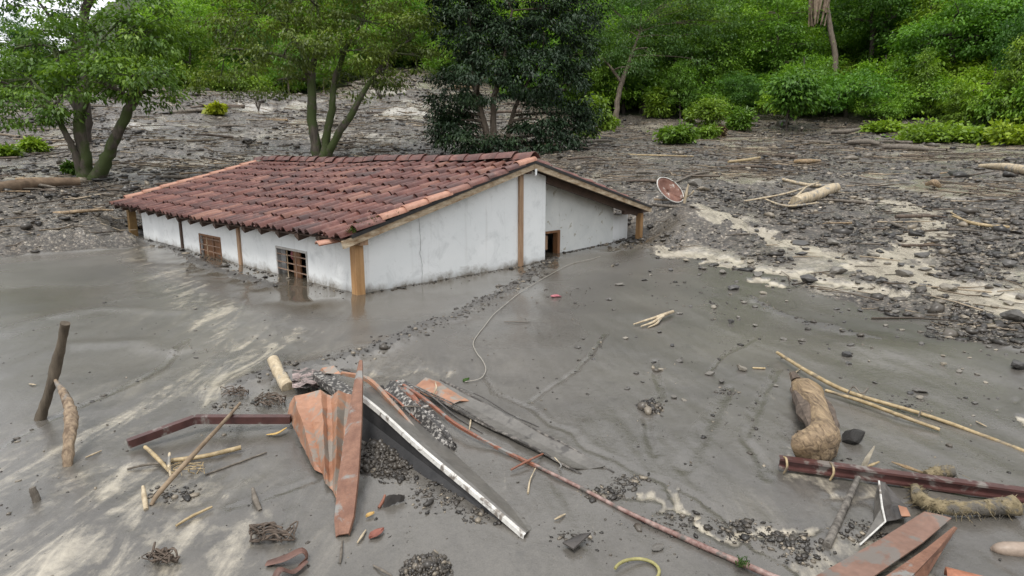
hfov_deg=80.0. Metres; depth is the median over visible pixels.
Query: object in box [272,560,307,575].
rusty strip
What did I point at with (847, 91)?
thicket bush
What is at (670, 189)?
satellite dish
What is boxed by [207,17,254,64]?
layered tree
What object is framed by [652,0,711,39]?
forest tree
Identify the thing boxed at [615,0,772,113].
dark forked tree
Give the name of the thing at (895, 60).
thicket bush
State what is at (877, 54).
thicket bush
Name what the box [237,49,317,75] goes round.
thicket bush
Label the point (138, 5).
forest tree
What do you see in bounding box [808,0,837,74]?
trunk
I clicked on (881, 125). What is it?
creeper mound
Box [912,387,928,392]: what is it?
rock
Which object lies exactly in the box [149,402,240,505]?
long stick
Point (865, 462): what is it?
reed blade
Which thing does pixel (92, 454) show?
wood chip
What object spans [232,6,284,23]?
forest tree
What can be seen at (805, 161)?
log
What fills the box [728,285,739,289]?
rock
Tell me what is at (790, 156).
drift branch
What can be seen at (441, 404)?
metal strip
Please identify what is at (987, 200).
drift branch
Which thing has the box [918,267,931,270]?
rock
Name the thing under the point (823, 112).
thicket bush
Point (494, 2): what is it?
layered tree
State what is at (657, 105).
leafy bush
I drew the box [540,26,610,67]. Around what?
forest tree
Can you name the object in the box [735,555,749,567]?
grass tuft
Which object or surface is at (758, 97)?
thicket bush
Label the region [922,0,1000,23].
forest tree
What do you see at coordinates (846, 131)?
log
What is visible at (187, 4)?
layered tree
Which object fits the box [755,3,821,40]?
layered tree
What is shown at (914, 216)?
drift branch
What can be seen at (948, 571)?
clay roof tile
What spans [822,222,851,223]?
drift branch
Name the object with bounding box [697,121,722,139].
shrub
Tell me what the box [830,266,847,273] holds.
rock
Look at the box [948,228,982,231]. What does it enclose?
drift branch
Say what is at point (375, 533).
fallen leaf
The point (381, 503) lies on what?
red twig
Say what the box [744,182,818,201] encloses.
root
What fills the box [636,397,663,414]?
mud pile
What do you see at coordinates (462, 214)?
house
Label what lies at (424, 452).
white edged sheet
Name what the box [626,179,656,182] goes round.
drift branch
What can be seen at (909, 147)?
log
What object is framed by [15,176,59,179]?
drift branch
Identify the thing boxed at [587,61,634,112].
dark forest tree
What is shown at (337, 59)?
forest tree
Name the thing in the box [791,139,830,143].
drift branch
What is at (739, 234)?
drift branch
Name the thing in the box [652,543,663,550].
rock
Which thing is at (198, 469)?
straw tuft
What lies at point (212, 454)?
cane
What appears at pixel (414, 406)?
twig
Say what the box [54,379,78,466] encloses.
broken branch
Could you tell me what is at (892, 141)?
drift branch
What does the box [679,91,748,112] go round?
thicket bush
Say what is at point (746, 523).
mud crumbs
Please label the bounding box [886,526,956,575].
orange wedge
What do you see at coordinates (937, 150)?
drift branch
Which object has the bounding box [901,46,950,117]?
conical tree
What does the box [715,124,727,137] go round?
shrub
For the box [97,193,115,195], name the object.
drift branch
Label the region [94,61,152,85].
thicket bush
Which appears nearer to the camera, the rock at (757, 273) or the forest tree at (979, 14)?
the rock at (757, 273)
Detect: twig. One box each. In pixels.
[377,494,385,508]
[400,406,429,408]
[867,461,879,466]
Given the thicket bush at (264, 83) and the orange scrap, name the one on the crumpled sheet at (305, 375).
the orange scrap
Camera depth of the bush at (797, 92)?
40.16 m
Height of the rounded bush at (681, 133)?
1.394 m
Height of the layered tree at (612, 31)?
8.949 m
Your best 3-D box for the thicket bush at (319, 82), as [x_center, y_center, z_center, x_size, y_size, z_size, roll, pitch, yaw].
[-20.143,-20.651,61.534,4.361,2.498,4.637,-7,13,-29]
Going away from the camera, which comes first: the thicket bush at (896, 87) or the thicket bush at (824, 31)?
the thicket bush at (896, 87)
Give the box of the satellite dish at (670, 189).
[657,177,693,203]
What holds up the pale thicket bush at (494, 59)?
on the mud ground
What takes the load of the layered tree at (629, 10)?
on the mud ground
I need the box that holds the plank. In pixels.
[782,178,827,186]
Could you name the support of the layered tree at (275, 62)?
on the mud ground
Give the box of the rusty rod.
[510,453,543,470]
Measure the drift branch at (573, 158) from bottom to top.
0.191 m
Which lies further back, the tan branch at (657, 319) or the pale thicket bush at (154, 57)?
the pale thicket bush at (154, 57)
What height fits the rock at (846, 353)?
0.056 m
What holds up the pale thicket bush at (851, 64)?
on the mud ground
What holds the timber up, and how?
on the mud ground
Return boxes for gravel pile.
[360,438,411,477]
[399,549,453,575]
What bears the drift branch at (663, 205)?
on the mud ground
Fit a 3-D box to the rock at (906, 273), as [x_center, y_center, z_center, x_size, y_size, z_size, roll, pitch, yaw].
[5.785,-0.207,9.004,0.248,0.129,0.155,12,14,31]
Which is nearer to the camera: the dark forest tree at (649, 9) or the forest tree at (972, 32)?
the forest tree at (972, 32)
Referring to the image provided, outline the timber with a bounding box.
[675,171,709,182]
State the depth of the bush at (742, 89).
46.64 m
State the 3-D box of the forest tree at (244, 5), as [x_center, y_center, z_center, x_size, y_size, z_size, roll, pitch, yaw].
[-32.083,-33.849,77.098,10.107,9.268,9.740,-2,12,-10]
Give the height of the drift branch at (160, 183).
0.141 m
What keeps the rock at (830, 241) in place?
on the mud ground
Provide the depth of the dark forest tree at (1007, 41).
38.92 m
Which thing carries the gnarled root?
on the mud ground
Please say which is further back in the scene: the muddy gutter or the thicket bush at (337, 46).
the thicket bush at (337, 46)
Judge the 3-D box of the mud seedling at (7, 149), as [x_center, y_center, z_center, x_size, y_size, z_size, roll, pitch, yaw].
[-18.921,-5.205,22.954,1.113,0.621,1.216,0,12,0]
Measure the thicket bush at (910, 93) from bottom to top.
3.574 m
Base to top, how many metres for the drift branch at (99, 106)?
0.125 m
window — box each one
[198,233,221,259]
[275,246,308,281]
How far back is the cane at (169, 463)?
3.62 m
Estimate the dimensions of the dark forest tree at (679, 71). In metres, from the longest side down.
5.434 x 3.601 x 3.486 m
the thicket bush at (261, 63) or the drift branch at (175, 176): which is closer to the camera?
the drift branch at (175, 176)
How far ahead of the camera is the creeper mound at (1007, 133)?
29.40 m
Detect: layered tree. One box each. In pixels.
[111,2,197,59]
[154,0,221,12]
[164,0,228,18]
[166,0,239,27]
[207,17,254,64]
[266,39,304,92]
[295,28,349,57]
[310,45,338,88]
[364,0,414,69]
[432,0,509,74]
[495,0,561,49]
[528,0,614,51]
[585,13,665,76]
[589,0,645,28]
[608,8,652,34]
[695,0,757,41]
[724,0,839,75]
[739,0,808,55]
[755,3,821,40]
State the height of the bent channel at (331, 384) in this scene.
0.081 m
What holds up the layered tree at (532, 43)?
on the mud ground
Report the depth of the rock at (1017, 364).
5.29 m
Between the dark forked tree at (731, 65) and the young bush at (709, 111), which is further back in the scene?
the dark forked tree at (731, 65)
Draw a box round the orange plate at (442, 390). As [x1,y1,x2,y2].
[414,377,468,404]
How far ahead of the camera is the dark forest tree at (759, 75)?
49.73 m
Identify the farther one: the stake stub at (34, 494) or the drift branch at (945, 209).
the drift branch at (945, 209)
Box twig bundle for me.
[249,521,298,542]
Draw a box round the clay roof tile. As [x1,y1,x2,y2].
[944,567,981,575]
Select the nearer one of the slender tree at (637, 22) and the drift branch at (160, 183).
the drift branch at (160, 183)
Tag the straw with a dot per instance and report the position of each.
(528, 489)
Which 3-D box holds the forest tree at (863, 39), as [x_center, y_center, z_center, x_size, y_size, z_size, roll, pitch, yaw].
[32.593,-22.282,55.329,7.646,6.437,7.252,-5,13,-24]
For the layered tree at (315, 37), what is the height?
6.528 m
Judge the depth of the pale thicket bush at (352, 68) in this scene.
60.81 m
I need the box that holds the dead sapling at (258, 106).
[254,98,262,110]
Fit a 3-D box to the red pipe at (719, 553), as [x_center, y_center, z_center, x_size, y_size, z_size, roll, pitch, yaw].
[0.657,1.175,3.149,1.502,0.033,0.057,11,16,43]
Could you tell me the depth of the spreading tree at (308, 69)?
25.17 m
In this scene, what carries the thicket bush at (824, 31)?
on the mud ground
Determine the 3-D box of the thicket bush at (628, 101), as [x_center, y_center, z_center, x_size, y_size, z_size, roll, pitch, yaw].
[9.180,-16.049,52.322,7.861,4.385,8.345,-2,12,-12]
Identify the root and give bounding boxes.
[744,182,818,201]
[763,199,818,206]
[892,461,922,473]
[902,483,1023,521]
[920,463,969,478]
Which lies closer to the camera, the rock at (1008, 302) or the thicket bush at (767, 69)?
the rock at (1008, 302)
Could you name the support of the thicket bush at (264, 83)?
on the mud ground
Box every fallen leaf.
[365,511,373,516]
[369,527,383,538]
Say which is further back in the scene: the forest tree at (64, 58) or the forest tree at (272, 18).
the forest tree at (272, 18)
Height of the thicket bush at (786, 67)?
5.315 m
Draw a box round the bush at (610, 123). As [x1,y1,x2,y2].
[573,92,623,138]
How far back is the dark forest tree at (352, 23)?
68.83 m
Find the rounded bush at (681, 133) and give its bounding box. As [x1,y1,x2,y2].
[647,117,704,143]
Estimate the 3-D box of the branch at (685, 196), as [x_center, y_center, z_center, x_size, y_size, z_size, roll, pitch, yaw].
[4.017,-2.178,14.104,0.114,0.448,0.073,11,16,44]
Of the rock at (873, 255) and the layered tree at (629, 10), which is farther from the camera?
the layered tree at (629, 10)
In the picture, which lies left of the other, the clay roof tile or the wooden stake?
the wooden stake
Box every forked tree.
[0,0,204,179]
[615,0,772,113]
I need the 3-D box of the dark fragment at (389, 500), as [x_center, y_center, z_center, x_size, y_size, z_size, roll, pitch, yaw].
[-0.636,1.132,3.279,0.124,0.064,0.028,-6,13,-28]
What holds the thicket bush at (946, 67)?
on the mud ground
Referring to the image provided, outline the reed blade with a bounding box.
[861,446,874,465]
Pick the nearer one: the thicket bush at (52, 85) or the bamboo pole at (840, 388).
the bamboo pole at (840, 388)
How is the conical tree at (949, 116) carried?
on the mud ground
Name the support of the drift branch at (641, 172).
on the mud ground
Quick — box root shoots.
[57,158,75,174]
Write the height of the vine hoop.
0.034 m
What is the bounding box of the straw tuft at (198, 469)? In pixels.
[166,460,204,475]
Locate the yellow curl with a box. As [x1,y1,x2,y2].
[266,427,286,434]
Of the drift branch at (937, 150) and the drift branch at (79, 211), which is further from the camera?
the drift branch at (937, 150)
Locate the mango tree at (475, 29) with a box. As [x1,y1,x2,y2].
[418,0,619,154]
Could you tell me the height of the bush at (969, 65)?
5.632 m
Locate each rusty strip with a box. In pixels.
[265,547,307,565]
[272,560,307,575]
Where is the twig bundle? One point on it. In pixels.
(273, 529)
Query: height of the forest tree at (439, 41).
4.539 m
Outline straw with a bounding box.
[527,468,535,493]
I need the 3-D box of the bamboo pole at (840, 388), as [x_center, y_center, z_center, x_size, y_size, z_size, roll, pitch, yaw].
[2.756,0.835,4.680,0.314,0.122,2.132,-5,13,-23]
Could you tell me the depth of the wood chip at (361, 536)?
2.96 m
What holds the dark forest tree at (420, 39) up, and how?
on the mud ground
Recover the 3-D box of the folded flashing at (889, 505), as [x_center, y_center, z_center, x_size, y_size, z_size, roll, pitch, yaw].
[1.905,1.152,3.083,0.177,0.108,0.563,9,15,37]
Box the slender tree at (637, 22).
[569,0,756,118]
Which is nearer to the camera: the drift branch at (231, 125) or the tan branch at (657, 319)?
the tan branch at (657, 319)
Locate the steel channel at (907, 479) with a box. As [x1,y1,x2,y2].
[778,455,1023,502]
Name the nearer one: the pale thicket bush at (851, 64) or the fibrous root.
the fibrous root
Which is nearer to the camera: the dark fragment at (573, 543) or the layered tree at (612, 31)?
the dark fragment at (573, 543)
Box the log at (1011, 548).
[990,541,1023,556]
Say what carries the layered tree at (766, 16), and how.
on the mud ground
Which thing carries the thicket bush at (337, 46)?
on the mud ground
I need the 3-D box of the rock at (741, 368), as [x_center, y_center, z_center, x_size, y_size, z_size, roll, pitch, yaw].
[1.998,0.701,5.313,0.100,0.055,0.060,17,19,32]
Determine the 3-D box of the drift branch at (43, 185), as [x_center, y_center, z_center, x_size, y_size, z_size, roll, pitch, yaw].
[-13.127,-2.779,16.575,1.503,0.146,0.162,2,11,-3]
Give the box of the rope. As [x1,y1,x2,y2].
[465,240,634,381]
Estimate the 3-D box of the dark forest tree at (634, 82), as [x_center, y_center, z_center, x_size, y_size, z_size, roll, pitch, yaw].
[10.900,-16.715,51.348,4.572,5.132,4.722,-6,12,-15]
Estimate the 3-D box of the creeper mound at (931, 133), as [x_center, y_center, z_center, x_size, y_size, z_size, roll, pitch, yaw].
[22.694,-8.628,32.675,5.135,1.797,4.553,-4,12,-20]
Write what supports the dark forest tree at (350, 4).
on the mud ground
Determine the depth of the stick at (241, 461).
3.70 m
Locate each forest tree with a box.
[0,13,63,89]
[59,45,92,68]
[131,2,153,17]
[156,6,251,68]
[159,11,229,89]
[206,55,241,90]
[215,0,257,18]
[231,26,281,70]
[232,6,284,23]
[239,18,286,48]
[249,0,339,19]
[259,0,334,46]
[321,0,381,31]
[322,47,359,83]
[327,26,354,43]
[339,2,400,34]
[356,8,399,73]
[386,0,442,37]
[397,29,431,68]
[424,35,452,56]
[476,17,534,57]
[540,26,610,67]
[558,24,617,97]
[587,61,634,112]
[623,61,661,113]
[633,0,675,18]
[649,41,701,79]
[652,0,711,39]
[657,56,701,118]
[685,21,755,66]
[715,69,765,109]
[737,71,773,107]
[747,0,807,21]
[799,0,938,66]
[842,3,914,53]
[878,0,1023,70]
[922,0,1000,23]
[954,0,1023,64]
[982,3,1023,81]
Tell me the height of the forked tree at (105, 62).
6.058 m
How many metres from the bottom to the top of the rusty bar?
0.129 m
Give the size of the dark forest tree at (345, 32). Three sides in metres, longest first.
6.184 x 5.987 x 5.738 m
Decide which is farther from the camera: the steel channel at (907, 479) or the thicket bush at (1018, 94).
the thicket bush at (1018, 94)
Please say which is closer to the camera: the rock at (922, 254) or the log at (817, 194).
the rock at (922, 254)
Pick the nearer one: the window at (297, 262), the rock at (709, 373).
the rock at (709, 373)
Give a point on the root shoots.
(67, 166)
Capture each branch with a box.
[0,156,18,158]
[2,190,29,192]
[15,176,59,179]
[38,184,56,187]
[53,206,113,213]
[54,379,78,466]
[91,105,110,106]
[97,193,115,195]
[147,175,189,178]
[152,182,171,184]
[173,108,204,113]
[179,171,202,174]
[191,103,244,108]
[193,134,233,137]
[214,124,245,126]
[355,81,380,85]
[485,109,521,113]
[567,155,598,159]
[583,138,612,142]
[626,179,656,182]
[633,171,654,174]
[633,310,673,327]
[648,203,687,207]
[683,184,688,202]
[725,233,749,235]
[726,164,773,168]
[771,154,797,158]
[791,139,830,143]
[818,199,873,203]
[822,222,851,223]
[851,242,880,244]
[877,140,912,143]
[887,221,907,229]
[895,214,947,218]
[901,243,945,246]
[902,155,934,156]
[928,149,947,150]
[932,186,958,187]
[933,208,958,209]
[933,236,954,237]
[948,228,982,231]
[952,215,1009,227]
[975,199,999,200]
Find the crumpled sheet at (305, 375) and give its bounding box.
[292,368,333,388]
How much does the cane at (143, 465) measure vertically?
0.018 m
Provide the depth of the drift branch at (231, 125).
32.59 m
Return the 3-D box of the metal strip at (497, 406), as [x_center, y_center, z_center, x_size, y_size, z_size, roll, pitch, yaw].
[-0.141,0.869,4.556,0.020,0.059,0.930,-11,16,-43]
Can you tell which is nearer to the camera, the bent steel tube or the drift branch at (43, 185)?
the bent steel tube
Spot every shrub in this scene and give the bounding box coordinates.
[201,100,228,114]
[682,102,697,125]
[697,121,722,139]
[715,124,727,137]
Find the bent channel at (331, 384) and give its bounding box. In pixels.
[313,371,352,394]
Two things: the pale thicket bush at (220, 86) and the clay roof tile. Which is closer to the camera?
the clay roof tile
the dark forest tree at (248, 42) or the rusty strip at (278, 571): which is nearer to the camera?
the rusty strip at (278, 571)
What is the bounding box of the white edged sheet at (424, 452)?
[362,387,531,538]
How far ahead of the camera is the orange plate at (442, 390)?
4.67 m
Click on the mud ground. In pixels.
(80, 274)
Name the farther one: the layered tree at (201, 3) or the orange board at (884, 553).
the layered tree at (201, 3)
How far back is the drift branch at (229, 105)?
37.54 m
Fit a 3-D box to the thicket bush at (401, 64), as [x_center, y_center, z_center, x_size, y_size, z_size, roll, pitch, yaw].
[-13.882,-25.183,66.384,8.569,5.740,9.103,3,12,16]
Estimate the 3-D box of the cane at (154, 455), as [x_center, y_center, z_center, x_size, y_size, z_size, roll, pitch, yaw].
[-2.165,1.043,3.731,0.429,0.039,0.033,10,16,41]
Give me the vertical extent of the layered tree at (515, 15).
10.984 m
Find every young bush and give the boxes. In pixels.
[683,96,732,126]
[720,105,759,130]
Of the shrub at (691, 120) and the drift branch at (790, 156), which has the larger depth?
the shrub at (691, 120)
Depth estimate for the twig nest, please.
2.77 m
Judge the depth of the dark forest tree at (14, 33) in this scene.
40.44 m
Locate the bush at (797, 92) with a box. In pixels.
[758,64,838,130]
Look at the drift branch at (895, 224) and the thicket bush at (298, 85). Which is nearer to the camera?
the drift branch at (895, 224)
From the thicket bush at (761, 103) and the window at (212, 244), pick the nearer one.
the window at (212, 244)
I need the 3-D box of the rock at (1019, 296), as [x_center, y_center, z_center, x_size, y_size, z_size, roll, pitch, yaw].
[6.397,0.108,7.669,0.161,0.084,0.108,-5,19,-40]
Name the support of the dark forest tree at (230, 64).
on the mud ground
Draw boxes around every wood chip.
[85,450,101,457]
[340,539,342,563]
[357,530,365,543]
[373,565,391,575]
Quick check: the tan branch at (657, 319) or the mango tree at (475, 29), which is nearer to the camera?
the tan branch at (657, 319)
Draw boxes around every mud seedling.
[0,142,25,156]
[16,135,53,152]
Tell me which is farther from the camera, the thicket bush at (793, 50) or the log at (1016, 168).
the thicket bush at (793, 50)
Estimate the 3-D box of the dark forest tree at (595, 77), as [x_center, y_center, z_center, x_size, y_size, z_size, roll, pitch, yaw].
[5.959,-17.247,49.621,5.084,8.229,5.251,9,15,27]
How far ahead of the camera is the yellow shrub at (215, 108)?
35.01 m
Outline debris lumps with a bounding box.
[0,71,1023,352]
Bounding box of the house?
[109,151,651,294]
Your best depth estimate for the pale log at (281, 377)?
5.01 m
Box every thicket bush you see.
[7,59,99,92]
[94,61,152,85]
[116,46,206,89]
[180,57,235,89]
[193,68,274,91]
[200,66,281,91]
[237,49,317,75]
[242,64,306,92]
[284,32,365,73]
[301,75,330,87]
[338,38,394,63]
[341,59,378,78]
[344,35,420,68]
[392,56,432,65]
[419,41,468,74]
[479,52,513,71]
[491,58,582,100]
[546,87,613,108]
[579,72,670,113]
[646,62,736,112]
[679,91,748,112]
[742,38,830,70]
[742,41,852,78]
[743,74,772,109]
[754,92,822,117]
[759,53,850,87]
[794,65,906,117]
[795,28,869,60]
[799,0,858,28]
[809,18,855,40]
[810,99,854,114]
[827,58,857,76]
[840,75,915,105]
[843,48,942,84]
[847,94,922,119]
[849,43,891,55]
[855,48,908,70]
[873,50,1002,87]
[883,74,981,115]
[928,65,1022,125]
[929,35,1015,68]
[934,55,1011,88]
[960,75,1023,126]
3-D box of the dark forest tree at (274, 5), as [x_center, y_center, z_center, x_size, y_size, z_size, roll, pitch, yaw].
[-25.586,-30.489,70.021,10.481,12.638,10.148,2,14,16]
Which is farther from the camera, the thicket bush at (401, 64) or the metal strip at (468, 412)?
the thicket bush at (401, 64)
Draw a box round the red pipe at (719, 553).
[533,464,779,575]
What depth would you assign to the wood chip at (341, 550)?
2.84 m
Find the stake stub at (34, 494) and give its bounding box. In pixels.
[29,486,40,502]
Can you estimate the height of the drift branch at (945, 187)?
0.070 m
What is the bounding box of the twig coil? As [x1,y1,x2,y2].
[220,385,248,396]
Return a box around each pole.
[629,154,693,156]
[776,351,1023,451]
[825,389,939,430]
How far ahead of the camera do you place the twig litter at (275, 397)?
4.60 m
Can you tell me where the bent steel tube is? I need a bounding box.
[126,414,291,447]
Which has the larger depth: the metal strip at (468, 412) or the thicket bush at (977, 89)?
the thicket bush at (977, 89)
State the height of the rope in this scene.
0.080 m
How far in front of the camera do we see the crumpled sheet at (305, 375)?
4.87 m
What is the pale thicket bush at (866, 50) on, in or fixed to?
on the mud ground
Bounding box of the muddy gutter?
[420,379,613,473]
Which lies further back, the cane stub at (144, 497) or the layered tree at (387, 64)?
the layered tree at (387, 64)
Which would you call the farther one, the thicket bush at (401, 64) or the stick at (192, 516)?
the thicket bush at (401, 64)
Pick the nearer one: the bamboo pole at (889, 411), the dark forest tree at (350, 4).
the bamboo pole at (889, 411)
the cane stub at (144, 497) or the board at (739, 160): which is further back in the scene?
the board at (739, 160)
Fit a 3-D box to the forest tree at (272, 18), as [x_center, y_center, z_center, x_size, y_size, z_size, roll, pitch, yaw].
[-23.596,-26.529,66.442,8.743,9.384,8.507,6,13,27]
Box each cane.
[127,462,165,469]
[143,445,167,471]
[167,452,171,475]
[171,445,240,462]
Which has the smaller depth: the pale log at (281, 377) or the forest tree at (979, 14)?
the pale log at (281, 377)
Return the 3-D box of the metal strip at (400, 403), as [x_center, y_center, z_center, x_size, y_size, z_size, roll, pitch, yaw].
[-0.765,0.854,4.343,0.025,0.104,0.918,-9,15,-39]
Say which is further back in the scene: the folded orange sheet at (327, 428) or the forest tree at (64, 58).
the forest tree at (64, 58)
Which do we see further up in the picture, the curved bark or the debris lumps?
the debris lumps
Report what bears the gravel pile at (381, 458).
on the mud ground
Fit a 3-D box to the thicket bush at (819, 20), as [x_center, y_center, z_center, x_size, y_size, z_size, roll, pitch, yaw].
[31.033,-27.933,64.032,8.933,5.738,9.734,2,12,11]
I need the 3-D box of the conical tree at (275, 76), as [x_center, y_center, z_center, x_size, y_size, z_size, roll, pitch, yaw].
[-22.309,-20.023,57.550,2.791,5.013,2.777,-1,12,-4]
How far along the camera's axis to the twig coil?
4.78 m
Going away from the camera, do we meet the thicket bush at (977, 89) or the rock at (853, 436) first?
the rock at (853, 436)
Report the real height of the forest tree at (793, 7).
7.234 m
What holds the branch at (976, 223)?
on the mud ground
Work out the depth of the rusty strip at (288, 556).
2.76 m
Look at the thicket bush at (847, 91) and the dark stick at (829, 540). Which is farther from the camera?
the thicket bush at (847, 91)
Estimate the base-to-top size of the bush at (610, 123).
2.730 m
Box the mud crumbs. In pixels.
[0,239,1017,575]
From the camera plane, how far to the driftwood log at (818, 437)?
3.81 m
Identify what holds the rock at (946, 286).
on the mud ground
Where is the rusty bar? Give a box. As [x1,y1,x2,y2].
[402,384,539,467]
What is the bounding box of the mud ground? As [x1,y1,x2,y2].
[0,0,1023,575]
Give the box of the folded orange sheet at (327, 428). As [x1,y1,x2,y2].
[288,360,362,536]
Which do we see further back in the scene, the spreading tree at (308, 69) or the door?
the spreading tree at (308, 69)
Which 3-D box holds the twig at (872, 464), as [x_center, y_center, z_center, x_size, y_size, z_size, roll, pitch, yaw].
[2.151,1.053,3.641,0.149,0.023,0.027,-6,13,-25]
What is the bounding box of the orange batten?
[340,371,413,424]
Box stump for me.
[925,179,941,187]
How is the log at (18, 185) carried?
on the mud ground
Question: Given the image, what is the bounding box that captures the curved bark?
[251,487,261,510]
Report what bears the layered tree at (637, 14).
on the mud ground
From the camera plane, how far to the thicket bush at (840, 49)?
55.61 m
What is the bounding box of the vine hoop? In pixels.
[614,557,660,575]
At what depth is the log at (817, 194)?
15.42 m
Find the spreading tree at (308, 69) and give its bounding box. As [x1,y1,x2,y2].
[176,0,459,156]
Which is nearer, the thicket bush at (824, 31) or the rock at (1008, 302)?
the rock at (1008, 302)
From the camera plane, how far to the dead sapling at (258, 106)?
38.46 m
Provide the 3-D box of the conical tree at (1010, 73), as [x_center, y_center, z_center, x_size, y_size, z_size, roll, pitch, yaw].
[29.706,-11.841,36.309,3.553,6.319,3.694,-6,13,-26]
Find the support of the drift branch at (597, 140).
on the mud ground
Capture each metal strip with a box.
[340,368,355,372]
[383,389,419,422]
[408,382,482,432]
[416,386,539,452]
[460,387,538,426]
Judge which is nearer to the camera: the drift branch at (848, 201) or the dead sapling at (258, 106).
the drift branch at (848, 201)
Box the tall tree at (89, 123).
[0,0,191,141]
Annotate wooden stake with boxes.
[34,321,70,420]
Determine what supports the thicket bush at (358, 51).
on the mud ground
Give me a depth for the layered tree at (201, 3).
82.55 m
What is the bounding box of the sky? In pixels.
[0,0,114,60]
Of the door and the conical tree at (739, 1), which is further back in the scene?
the conical tree at (739, 1)
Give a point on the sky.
(101, 4)
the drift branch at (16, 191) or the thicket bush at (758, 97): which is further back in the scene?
the thicket bush at (758, 97)
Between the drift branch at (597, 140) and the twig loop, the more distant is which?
the drift branch at (597, 140)
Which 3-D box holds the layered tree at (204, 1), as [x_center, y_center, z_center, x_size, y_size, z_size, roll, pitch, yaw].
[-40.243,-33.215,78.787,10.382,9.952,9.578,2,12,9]
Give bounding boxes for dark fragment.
[383,494,404,506]
[563,533,590,549]
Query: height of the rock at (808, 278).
0.149 m
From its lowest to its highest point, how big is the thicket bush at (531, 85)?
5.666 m
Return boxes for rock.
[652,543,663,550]
[688,178,701,185]
[704,371,714,375]
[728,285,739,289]
[736,365,746,371]
[753,272,761,275]
[792,240,809,245]
[796,251,807,254]
[800,274,817,282]
[826,238,840,244]
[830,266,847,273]
[841,351,852,356]
[842,429,864,443]
[867,253,879,256]
[875,278,887,281]
[895,270,913,276]
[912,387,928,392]
[914,252,929,257]
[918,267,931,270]
[939,283,957,290]
[1000,309,1023,321]
[1002,259,1017,266]
[1003,300,1014,305]
[1011,359,1023,369]
[1015,293,1023,298]
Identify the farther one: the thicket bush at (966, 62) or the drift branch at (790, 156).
the thicket bush at (966, 62)
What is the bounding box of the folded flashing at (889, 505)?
[859,480,910,545]
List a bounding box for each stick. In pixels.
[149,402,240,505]
[175,506,212,526]
[205,452,266,474]
[822,476,860,548]
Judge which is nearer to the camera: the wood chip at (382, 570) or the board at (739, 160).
the wood chip at (382, 570)
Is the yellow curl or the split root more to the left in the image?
the yellow curl
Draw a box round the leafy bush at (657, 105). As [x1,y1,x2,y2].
[639,85,683,117]
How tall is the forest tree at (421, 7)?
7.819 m
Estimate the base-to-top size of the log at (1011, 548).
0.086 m
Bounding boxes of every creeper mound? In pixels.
[859,116,906,132]
[876,111,984,142]
[939,120,997,143]
[977,116,1023,145]
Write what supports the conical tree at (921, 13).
on the mud ground
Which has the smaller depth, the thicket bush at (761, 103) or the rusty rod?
the rusty rod
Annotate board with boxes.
[727,157,760,162]
[816,511,950,575]
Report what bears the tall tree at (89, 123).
on the mud ground
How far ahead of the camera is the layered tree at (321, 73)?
58.31 m
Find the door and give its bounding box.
[545,235,547,249]
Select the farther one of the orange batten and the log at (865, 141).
the log at (865, 141)
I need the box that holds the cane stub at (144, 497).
[141,485,148,509]
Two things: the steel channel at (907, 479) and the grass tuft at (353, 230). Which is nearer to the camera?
the steel channel at (907, 479)
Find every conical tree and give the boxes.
[266,48,290,93]
[722,0,751,15]
[883,0,966,70]
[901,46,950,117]
[935,84,978,126]
[972,32,1023,125]
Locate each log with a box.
[0,177,80,192]
[267,355,293,391]
[789,371,840,460]
[790,183,840,204]
[794,159,820,163]
[830,128,860,133]
[847,139,880,145]
[882,144,928,150]
[978,163,1023,174]
[990,541,1023,556]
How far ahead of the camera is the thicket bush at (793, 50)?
55.19 m
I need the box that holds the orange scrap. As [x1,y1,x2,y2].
[320,366,340,374]
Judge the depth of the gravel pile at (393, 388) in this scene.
4.35 m
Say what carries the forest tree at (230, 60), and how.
on the mud ground
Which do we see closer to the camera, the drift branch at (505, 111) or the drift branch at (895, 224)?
the drift branch at (895, 224)
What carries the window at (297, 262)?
in the house
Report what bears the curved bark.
on the mud ground
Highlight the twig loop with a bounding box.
[846,386,868,398]
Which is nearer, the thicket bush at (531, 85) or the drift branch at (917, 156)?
the drift branch at (917, 156)
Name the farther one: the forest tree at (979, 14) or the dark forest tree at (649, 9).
the dark forest tree at (649, 9)
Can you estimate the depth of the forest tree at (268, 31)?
63.03 m
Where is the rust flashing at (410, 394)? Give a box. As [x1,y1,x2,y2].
[396,380,420,405]
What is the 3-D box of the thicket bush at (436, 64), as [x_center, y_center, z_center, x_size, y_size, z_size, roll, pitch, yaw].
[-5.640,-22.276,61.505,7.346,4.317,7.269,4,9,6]
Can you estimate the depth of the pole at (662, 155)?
25.24 m
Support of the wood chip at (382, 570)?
on the mud ground
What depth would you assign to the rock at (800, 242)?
11.29 m
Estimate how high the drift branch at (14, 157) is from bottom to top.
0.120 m
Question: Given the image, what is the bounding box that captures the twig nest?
[141,542,179,563]
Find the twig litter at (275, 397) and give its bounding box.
[254,391,285,406]
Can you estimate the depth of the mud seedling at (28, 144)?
24.25 m

